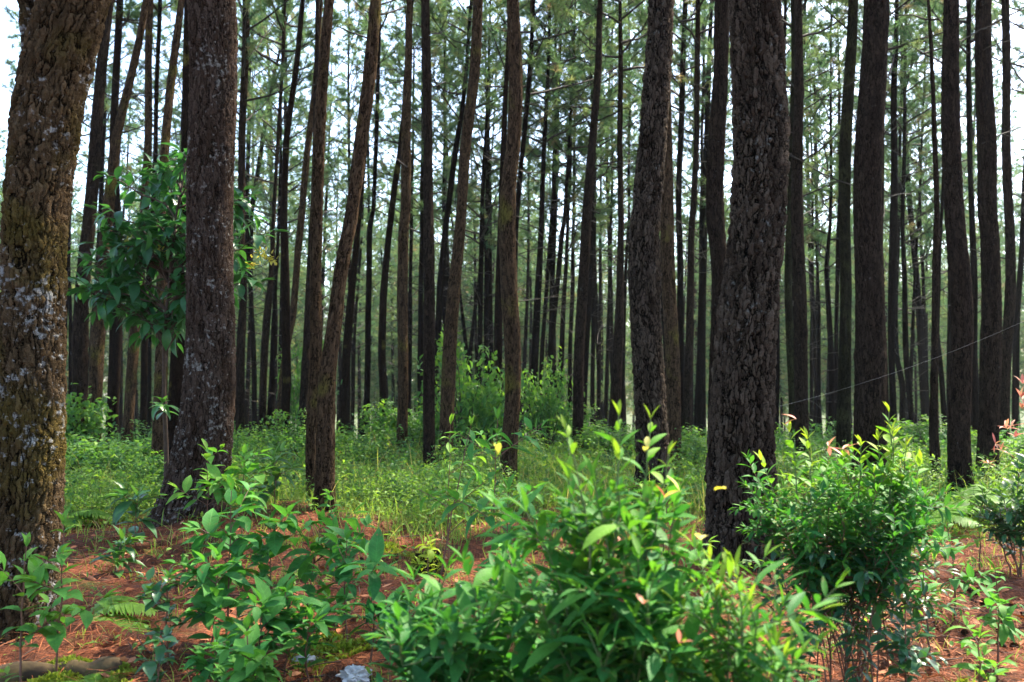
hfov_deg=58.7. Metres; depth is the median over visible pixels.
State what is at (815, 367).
pine tree
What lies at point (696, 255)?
pine tree
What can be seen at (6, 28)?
sky
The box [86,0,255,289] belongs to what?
pine tree
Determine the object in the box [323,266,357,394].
pine tree
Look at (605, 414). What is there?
pine tree
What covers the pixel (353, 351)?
pine tree
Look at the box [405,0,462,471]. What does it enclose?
pine tree
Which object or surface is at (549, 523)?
sapling
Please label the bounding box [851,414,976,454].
shrub
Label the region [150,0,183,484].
pine tree
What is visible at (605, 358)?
pine tree
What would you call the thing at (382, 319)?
pine tree
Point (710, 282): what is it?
pine tree
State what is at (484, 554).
grass tufts
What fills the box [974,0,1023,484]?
pine tree
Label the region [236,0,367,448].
pine tree
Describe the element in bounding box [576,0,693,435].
pine tree
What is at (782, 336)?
pine tree
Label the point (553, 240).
pine tree
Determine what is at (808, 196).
pine tree
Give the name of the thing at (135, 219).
pine tree
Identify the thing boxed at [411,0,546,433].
pine tree
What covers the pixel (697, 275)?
pine tree
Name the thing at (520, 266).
pine tree
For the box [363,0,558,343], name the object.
pine tree
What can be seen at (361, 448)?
shrub
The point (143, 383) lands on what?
pine tree
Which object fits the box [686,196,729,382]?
pine tree
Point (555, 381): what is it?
pine tree
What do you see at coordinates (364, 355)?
pine tree
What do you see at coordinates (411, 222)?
pine tree
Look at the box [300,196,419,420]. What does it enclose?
pine tree
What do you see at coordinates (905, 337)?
pine tree
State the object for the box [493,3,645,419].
pine tree
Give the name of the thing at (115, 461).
shrub
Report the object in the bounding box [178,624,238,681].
sapling
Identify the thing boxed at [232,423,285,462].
shrub
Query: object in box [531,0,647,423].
pine tree
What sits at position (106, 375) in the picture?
pine tree
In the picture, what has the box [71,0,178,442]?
pine tree
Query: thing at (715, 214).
pine tree
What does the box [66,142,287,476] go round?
broadleaf sapling
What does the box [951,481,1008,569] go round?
sapling
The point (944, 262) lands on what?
pine tree
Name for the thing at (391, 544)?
moss
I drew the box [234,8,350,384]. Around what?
pine tree
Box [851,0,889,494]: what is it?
pine tree
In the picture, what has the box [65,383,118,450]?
shrub
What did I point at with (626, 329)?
pine tree
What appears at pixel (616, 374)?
pine tree
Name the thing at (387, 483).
undergrowth
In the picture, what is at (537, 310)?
pine tree
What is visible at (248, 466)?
sapling
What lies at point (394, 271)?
pine tree
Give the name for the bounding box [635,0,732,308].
pine tree
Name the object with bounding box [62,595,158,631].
fern
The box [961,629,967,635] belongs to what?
pine cone
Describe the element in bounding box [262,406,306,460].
shrub
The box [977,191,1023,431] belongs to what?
pine tree
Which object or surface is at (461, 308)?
pine tree
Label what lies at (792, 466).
shrub
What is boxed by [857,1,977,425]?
pine tree
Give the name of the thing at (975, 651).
sapling
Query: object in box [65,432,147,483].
shrub
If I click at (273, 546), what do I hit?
sapling
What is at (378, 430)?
shrub
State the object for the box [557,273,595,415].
pine tree
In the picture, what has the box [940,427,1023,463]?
shrub
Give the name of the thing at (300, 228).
pine tree
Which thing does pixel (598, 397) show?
pine tree
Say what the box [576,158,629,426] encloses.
pine tree
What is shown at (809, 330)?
pine tree
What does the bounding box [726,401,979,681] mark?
round bush
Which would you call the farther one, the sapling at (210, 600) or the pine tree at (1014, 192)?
the pine tree at (1014, 192)
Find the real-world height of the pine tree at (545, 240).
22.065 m
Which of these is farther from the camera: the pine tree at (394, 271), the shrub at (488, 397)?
the pine tree at (394, 271)
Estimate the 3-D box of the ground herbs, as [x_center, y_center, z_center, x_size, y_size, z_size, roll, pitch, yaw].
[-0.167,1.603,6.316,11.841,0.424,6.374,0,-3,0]
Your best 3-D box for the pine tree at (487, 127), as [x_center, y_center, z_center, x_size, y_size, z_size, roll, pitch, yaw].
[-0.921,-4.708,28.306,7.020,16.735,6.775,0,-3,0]
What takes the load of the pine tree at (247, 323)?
on the ground at (44, 648)
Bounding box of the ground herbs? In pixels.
[0,497,1023,681]
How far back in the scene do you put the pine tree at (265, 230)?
53.57 m
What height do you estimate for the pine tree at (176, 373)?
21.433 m
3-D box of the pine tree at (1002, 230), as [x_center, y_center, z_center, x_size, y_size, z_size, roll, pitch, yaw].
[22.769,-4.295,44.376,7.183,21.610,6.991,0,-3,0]
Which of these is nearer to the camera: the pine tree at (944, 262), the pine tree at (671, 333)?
the pine tree at (671, 333)
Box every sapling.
[0,532,75,681]
[14,507,121,671]
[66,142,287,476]
[88,525,145,578]
[101,481,166,546]
[132,625,177,681]
[133,567,188,664]
[161,474,274,633]
[166,438,248,544]
[178,538,255,658]
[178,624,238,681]
[201,444,274,533]
[209,609,293,681]
[217,499,324,640]
[218,574,299,677]
[249,441,305,518]
[260,571,321,675]
[272,502,371,618]
[281,601,346,681]
[301,513,375,641]
[318,488,341,518]
[336,526,417,666]
[362,608,412,681]
[408,415,510,582]
[411,535,440,574]
[427,413,501,570]
[429,473,554,637]
[445,407,555,580]
[512,507,583,605]
[621,474,718,578]
[764,570,839,681]
[858,589,940,681]
[902,557,962,656]
[912,510,1001,619]
[944,614,1017,681]
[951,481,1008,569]
[970,374,1023,576]
[970,558,1023,666]
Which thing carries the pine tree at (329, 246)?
on the ground at (44, 648)
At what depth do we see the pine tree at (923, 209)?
37.82 m
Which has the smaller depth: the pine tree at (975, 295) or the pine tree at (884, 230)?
the pine tree at (975, 295)
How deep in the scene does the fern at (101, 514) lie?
8.45 m
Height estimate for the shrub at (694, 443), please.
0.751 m
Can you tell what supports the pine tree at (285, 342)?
on the ground at (44, 648)
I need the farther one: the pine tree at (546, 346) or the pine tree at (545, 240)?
the pine tree at (546, 346)
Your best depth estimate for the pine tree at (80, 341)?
16.01 m
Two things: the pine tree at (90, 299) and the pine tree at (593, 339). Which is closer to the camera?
the pine tree at (593, 339)
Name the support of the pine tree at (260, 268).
on the ground at (44, 648)
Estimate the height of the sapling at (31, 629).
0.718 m
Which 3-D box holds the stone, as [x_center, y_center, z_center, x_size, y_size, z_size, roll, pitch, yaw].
[-1.066,1.634,4.678,0.134,0.048,0.092,0,-3,0]
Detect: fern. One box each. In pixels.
[61,509,111,526]
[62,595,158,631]
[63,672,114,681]
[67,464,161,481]
[862,486,1014,510]
[863,502,983,528]
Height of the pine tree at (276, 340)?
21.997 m
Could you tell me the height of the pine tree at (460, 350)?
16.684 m
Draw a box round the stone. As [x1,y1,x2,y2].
[291,654,317,663]
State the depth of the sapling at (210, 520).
4.89 m
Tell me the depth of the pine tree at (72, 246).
56.16 m
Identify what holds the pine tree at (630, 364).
on the ground at (44, 648)
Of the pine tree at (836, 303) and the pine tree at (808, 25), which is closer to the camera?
the pine tree at (808, 25)
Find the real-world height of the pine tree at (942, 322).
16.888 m
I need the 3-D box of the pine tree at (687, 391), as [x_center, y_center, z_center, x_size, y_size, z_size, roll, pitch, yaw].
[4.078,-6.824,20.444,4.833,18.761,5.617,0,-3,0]
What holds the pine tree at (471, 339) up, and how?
on the ground at (44, 648)
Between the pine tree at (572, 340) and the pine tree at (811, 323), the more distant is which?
the pine tree at (572, 340)
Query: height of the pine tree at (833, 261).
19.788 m
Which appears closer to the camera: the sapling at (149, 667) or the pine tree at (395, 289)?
the sapling at (149, 667)
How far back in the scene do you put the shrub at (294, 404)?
19.77 m
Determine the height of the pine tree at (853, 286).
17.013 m
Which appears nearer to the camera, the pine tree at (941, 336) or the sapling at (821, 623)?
the sapling at (821, 623)
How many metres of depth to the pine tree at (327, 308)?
64.92 m
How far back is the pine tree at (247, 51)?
21.86 m
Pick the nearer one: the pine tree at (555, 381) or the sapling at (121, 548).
the sapling at (121, 548)
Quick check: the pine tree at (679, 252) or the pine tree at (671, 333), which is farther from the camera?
the pine tree at (679, 252)
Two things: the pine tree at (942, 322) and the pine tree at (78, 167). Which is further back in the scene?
the pine tree at (942, 322)
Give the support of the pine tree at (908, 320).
on the ground at (44, 648)
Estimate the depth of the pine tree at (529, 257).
48.50 m
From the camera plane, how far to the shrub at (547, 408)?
18.68 m
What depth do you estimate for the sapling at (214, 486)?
7.46 m
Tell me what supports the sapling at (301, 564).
on the ground at (44, 648)
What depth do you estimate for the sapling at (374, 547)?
4.42 m
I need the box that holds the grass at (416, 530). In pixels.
[64,433,1023,556]
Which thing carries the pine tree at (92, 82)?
on the ground at (44, 648)
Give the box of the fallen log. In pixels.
[0,656,122,681]
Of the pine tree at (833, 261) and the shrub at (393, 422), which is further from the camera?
the pine tree at (833, 261)
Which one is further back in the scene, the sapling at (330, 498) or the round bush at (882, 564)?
the sapling at (330, 498)
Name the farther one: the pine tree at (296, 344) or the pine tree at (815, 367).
the pine tree at (296, 344)
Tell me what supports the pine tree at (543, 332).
on the ground at (44, 648)
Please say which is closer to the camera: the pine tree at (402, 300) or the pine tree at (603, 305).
the pine tree at (402, 300)
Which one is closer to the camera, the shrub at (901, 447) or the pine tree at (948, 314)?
the shrub at (901, 447)
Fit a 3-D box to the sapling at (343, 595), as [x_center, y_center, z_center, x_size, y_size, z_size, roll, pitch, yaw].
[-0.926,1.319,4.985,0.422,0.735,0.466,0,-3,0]
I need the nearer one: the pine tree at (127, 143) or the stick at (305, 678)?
the stick at (305, 678)
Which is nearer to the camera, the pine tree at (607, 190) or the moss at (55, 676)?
the moss at (55, 676)
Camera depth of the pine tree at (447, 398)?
14.61 m
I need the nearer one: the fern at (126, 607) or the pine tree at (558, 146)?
the fern at (126, 607)
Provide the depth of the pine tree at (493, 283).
66.54 m
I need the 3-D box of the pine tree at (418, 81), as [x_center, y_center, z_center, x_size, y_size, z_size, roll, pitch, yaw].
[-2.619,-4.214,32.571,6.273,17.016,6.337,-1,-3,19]
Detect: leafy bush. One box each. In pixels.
[361,537,599,681]
[471,400,743,681]
[618,523,853,681]
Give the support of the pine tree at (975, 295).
on the ground at (44, 648)
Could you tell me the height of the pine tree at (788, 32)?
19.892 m
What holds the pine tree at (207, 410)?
on the ground at (44, 648)
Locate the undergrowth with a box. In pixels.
[63,415,1023,538]
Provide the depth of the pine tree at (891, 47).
20.38 m
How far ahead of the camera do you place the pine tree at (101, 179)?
29.56 m
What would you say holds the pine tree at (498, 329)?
on the ground at (44, 648)
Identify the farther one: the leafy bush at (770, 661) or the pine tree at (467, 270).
the pine tree at (467, 270)
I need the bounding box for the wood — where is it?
[0,149,1023,447]
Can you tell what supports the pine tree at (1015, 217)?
on the ground at (44, 648)
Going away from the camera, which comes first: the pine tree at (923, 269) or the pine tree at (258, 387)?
the pine tree at (923, 269)
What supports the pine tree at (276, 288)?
on the ground at (44, 648)
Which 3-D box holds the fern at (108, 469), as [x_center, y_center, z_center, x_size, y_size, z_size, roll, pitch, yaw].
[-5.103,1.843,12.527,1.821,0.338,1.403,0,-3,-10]
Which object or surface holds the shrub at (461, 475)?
on the ground at (44, 648)
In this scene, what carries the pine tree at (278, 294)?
on the ground at (44, 648)
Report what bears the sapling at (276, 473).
on the ground at (44, 648)
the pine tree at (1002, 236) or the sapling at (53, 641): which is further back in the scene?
the pine tree at (1002, 236)
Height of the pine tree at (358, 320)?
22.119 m
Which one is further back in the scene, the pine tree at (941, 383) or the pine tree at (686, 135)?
the pine tree at (686, 135)
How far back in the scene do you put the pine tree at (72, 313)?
73.08 m
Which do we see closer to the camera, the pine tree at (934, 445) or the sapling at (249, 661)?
the sapling at (249, 661)
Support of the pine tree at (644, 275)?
on the ground at (44, 648)
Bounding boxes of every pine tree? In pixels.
[0,0,110,644]
[0,122,7,239]
[0,138,94,336]
[0,161,97,275]
[0,161,97,344]
[1,0,172,406]
[2,0,144,374]
[4,1,180,378]
[65,255,94,398]
[67,227,108,399]
[68,202,80,347]
[71,0,115,447]
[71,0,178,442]
[71,0,181,446]
[71,61,180,439]
[71,248,140,420]
[75,100,174,440]
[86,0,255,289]
[88,0,178,448]
[89,190,152,379]
[104,144,170,437]
[105,0,183,441]
[121,0,182,445]
[131,135,176,383]
[144,0,237,527]
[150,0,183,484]
[152,0,277,284]
[158,0,382,442]
[161,0,331,440]
[163,0,188,475]
[164,0,313,437]
[169,252,266,355]
[181,0,386,439]
[234,0,355,434]
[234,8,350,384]
[234,71,294,439]
[234,109,310,434]
[235,0,331,455]
[235,275,264,376]
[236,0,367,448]
[236,248,328,422]
[248,254,269,425]
[256,279,302,428]
[266,53,385,327]
[266,71,370,403]
[268,0,444,443]
[274,0,441,434]
[276,0,355,434]
[278,271,302,423]
[287,121,336,330]
[287,141,385,431]
[296,0,357,448]
[296,1,448,429]
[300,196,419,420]
[305,0,333,503]
[305,233,377,441]
[308,0,422,439]
[312,0,380,511]
[322,168,396,438]
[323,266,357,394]
[325,0,491,414]
[328,0,442,429]
[328,0,505,410]
[329,0,412,459]
[342,222,418,431]
[345,0,526,359]
[355,277,378,411]
[360,195,452,411]
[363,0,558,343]
[383,0,588,435]
[388,0,574,411]
[392,0,502,430]
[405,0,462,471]
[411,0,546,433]
[412,224,469,410]
[413,164,493,380]
[416,156,524,379]
[430,0,482,468]
[433,8,562,399]
[434,0,544,391]
[436,0,674,320]
[439,281,474,422]
[441,210,497,360]
[449,0,647,446]
[455,156,543,363]
[458,195,524,364]
[471,36,577,442]
[482,0,615,388]
[485,0,640,444]
[490,97,564,442]
[492,212,547,431]
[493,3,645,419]
[494,1,633,424]
[499,0,522,486]
[499,0,631,438]
[505,0,644,445]
[518,274,539,406]
[519,276,573,394]
[523,174,577,375]
[525,153,577,443]
[526,0,689,376]
[530,26,637,438]
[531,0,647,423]
[532,0,631,455]
[534,0,672,426]
[538,0,645,445]
[538,0,713,446]
[548,28,639,427]
[555,229,624,418]
[556,266,576,413]
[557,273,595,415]
[562,236,598,376]
[567,0,712,383]
[569,100,688,434]
[574,0,731,431]
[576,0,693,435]
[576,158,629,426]
[589,258,631,404]
[589,319,633,419]
[603,271,632,391]
[604,0,832,437]
[604,141,711,391]
[622,0,732,440]
[623,0,733,433]
[625,254,695,370]
[627,0,674,509]
[630,2,730,438]
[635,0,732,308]
[660,87,681,473]
[671,8,834,289]
[674,176,709,383]
[674,185,726,418]
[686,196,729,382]
[694,259,783,375]
[699,0,790,572]
[700,0,861,439]
[700,24,926,445]
[706,0,728,434]
[706,8,806,363]
[724,0,860,348]
[724,0,894,451]
[779,0,924,444]
[780,243,787,416]
[780,273,832,417]
[780,281,827,388]
[781,32,853,441]
[781,180,854,437]
[782,0,959,444]
[783,4,903,439]
[787,28,857,443]
[789,0,857,471]
[791,0,911,460]
[802,0,995,432]
[804,165,885,440]
[817,0,980,442]
[819,0,975,428]
[820,22,1011,434]
[822,257,902,394]
[825,282,854,415]
[832,0,941,425]
[841,4,995,405]
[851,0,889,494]
[851,119,933,419]
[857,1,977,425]
[858,0,1023,440]
[884,0,1000,439]
[884,127,978,401]
[886,0,1023,409]
[887,11,1018,433]
[887,90,1021,411]
[887,204,946,427]
[887,280,930,360]
[897,0,1023,429]
[898,243,941,398]
[909,0,1023,442]
[924,0,1001,487]
[926,0,1023,445]
[928,298,979,414]
[928,312,945,417]
[938,57,1022,346]
[941,0,973,497]
[946,148,1023,370]
[963,0,1023,145]
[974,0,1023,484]
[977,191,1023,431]
[978,198,1023,398]
[980,124,1023,413]
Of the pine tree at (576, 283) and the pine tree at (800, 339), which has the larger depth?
the pine tree at (576, 283)
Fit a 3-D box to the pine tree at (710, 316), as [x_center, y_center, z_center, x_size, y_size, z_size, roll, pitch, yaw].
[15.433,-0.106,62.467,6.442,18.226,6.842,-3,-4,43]
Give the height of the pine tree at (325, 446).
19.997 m
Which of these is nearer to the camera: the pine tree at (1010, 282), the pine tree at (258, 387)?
the pine tree at (1010, 282)
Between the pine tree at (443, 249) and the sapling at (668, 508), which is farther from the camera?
the pine tree at (443, 249)
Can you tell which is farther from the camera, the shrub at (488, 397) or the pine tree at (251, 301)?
the pine tree at (251, 301)
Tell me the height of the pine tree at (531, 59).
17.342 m
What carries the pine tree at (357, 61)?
on the ground at (44, 648)
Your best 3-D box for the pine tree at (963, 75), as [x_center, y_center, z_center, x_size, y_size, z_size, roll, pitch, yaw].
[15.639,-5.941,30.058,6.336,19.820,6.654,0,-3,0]
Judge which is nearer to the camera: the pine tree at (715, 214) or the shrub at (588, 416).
the pine tree at (715, 214)
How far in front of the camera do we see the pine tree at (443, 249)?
24.26 m
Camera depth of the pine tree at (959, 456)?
10.03 m
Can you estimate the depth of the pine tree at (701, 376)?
31.38 m
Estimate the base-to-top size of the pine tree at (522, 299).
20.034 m
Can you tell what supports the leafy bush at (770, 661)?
on the ground at (44, 648)
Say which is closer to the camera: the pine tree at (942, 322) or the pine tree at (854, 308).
the pine tree at (854, 308)
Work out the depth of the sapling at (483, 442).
5.95 m
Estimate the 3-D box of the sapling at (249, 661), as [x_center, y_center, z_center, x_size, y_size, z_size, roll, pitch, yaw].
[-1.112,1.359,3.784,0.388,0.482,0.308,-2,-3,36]
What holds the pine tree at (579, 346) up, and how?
on the ground at (44, 648)
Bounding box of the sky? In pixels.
[0,0,1023,397]
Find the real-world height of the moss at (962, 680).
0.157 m
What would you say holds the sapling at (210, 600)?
on the ground at (44, 648)
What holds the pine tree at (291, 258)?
on the ground at (44, 648)
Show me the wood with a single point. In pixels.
(392, 377)
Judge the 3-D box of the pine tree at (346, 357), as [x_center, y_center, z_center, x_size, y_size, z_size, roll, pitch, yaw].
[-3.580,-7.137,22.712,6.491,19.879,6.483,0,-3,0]
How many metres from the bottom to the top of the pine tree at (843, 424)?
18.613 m
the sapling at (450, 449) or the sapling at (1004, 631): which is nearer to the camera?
the sapling at (1004, 631)
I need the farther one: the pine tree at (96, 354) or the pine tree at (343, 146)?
the pine tree at (343, 146)
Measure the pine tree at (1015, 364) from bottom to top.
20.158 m
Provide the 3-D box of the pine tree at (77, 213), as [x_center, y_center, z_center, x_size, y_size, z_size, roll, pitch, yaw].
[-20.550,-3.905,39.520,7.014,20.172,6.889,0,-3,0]
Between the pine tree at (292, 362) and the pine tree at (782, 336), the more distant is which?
the pine tree at (292, 362)
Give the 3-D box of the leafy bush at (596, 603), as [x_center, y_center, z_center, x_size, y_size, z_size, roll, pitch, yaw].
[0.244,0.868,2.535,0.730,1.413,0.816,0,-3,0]
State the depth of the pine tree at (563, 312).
29.88 m
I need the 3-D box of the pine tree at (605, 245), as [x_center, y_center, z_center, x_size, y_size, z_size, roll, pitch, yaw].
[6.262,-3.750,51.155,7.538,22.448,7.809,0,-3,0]
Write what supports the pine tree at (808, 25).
on the ground at (44, 648)
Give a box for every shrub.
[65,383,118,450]
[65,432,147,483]
[81,434,151,472]
[100,449,163,486]
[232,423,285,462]
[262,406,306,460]
[275,315,341,426]
[335,428,405,468]
[352,400,420,449]
[377,396,457,456]
[412,324,524,459]
[414,463,500,489]
[456,357,528,455]
[519,345,586,451]
[543,401,603,448]
[549,415,635,458]
[681,423,707,465]
[776,451,851,488]
[833,434,945,470]
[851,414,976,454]
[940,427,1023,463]
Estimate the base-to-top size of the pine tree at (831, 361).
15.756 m
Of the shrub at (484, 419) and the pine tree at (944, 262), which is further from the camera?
the pine tree at (944, 262)
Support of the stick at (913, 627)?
on the ground at (44, 648)
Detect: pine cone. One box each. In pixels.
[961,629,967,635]
[1009,642,1018,649]
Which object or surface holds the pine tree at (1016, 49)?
on the ground at (44, 648)
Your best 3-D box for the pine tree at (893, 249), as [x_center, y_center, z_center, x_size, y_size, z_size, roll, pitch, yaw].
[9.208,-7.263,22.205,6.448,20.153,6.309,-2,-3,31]
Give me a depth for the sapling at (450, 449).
7.32 m
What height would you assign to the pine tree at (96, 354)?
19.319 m
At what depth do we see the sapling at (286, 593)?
4.39 m
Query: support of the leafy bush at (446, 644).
on the ground at (44, 648)
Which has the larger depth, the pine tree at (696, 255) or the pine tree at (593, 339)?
the pine tree at (696, 255)
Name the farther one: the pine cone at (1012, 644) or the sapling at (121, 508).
the sapling at (121, 508)
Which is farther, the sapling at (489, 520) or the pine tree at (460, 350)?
the pine tree at (460, 350)
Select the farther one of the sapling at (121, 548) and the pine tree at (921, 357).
the pine tree at (921, 357)
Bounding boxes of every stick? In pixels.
[288,674,324,681]
[871,621,938,644]
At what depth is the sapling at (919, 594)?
4.68 m
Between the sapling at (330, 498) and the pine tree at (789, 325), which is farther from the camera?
the pine tree at (789, 325)
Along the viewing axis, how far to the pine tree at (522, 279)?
54.94 m
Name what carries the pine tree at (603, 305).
on the ground at (44, 648)
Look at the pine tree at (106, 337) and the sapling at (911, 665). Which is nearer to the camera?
the sapling at (911, 665)
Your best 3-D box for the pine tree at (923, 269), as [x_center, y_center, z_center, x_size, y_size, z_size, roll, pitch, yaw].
[15.921,-4.603,35.520,5.571,18.682,5.967,-2,-3,37]
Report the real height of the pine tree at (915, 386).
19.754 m
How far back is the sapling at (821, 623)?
4.04 m
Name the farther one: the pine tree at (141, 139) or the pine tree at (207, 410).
the pine tree at (141, 139)
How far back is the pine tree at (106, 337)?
76.90 m
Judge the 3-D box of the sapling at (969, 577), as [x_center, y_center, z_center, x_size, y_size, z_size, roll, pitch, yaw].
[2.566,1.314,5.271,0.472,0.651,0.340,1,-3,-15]
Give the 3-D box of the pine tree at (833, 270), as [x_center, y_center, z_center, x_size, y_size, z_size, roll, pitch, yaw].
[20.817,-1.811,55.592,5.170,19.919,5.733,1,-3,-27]
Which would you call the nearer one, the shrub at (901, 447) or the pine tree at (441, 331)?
the shrub at (901, 447)
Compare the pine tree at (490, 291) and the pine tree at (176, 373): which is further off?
the pine tree at (490, 291)
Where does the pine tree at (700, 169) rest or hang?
on the ground at (44, 648)
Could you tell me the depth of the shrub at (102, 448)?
13.41 m
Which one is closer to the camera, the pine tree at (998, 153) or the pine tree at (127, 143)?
the pine tree at (127, 143)
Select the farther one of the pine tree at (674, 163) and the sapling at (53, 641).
the pine tree at (674, 163)
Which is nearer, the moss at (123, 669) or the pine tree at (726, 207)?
the moss at (123, 669)
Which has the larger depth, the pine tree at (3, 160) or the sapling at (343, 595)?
the pine tree at (3, 160)
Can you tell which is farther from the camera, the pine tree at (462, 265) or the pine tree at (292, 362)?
the pine tree at (292, 362)
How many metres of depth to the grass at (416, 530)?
9.97 m
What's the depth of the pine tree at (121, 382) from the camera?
51.00 m
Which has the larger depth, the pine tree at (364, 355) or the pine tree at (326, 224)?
the pine tree at (364, 355)
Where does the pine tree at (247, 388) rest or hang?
on the ground at (44, 648)
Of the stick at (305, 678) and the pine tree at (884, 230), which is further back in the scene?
the pine tree at (884, 230)
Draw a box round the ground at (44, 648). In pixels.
[0,398,1023,681]
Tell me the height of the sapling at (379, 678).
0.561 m
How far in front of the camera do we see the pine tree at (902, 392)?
30.10 m
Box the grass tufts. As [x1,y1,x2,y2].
[0,494,1023,681]
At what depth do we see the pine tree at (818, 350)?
34.13 m
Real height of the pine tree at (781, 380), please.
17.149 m
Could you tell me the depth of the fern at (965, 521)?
8.16 m
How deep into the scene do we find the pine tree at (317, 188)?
10.36 m
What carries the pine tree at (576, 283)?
on the ground at (44, 648)
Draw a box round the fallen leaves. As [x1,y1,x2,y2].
[0,499,1023,681]
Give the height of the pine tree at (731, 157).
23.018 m
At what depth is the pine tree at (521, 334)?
73.36 m
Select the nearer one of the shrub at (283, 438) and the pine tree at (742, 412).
the pine tree at (742, 412)
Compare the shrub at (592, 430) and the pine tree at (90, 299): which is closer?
the shrub at (592, 430)
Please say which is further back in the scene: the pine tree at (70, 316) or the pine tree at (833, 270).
the pine tree at (833, 270)
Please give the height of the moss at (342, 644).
0.137 m
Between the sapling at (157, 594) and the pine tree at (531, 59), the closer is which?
the sapling at (157, 594)
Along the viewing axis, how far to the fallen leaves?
5.38 m
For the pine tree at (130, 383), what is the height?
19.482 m
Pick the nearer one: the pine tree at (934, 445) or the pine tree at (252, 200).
the pine tree at (934, 445)
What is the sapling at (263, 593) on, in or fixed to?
on the ground at (44, 648)
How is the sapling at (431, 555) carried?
on the ground at (44, 648)
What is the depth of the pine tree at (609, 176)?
36.42 m
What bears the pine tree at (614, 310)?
on the ground at (44, 648)
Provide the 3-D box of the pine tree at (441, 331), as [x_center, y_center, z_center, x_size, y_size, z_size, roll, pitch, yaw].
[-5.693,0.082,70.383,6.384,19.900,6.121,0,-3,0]
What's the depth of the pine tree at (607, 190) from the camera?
40.31 m
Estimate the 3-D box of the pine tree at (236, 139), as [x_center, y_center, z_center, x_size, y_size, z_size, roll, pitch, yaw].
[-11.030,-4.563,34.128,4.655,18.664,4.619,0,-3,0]
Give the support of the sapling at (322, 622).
on the ground at (44, 648)
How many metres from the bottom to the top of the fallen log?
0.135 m
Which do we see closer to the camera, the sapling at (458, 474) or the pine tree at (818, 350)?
the sapling at (458, 474)
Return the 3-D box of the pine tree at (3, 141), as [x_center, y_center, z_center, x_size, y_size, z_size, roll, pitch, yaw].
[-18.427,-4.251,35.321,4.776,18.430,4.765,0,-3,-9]
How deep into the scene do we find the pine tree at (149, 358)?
31.83 m
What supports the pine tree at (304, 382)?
on the ground at (44, 648)
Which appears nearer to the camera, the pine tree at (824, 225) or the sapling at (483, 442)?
the sapling at (483, 442)
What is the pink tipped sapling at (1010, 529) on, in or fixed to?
on the ground at (44, 648)
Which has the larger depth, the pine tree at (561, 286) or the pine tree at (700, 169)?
the pine tree at (561, 286)
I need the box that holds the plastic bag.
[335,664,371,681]
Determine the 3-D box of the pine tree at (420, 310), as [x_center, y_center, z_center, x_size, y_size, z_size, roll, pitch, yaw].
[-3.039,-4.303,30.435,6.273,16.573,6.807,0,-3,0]
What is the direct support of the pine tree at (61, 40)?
on the ground at (44, 648)
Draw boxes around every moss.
[16,671,132,681]
[41,653,138,680]
[287,630,397,674]
[299,534,414,556]
[951,677,975,681]
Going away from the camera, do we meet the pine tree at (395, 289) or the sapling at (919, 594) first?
the sapling at (919, 594)
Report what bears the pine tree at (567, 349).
on the ground at (44, 648)
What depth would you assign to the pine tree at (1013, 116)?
53.25 m
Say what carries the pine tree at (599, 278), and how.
on the ground at (44, 648)
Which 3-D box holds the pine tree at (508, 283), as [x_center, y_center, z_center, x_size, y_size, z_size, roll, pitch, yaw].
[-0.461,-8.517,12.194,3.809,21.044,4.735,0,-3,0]

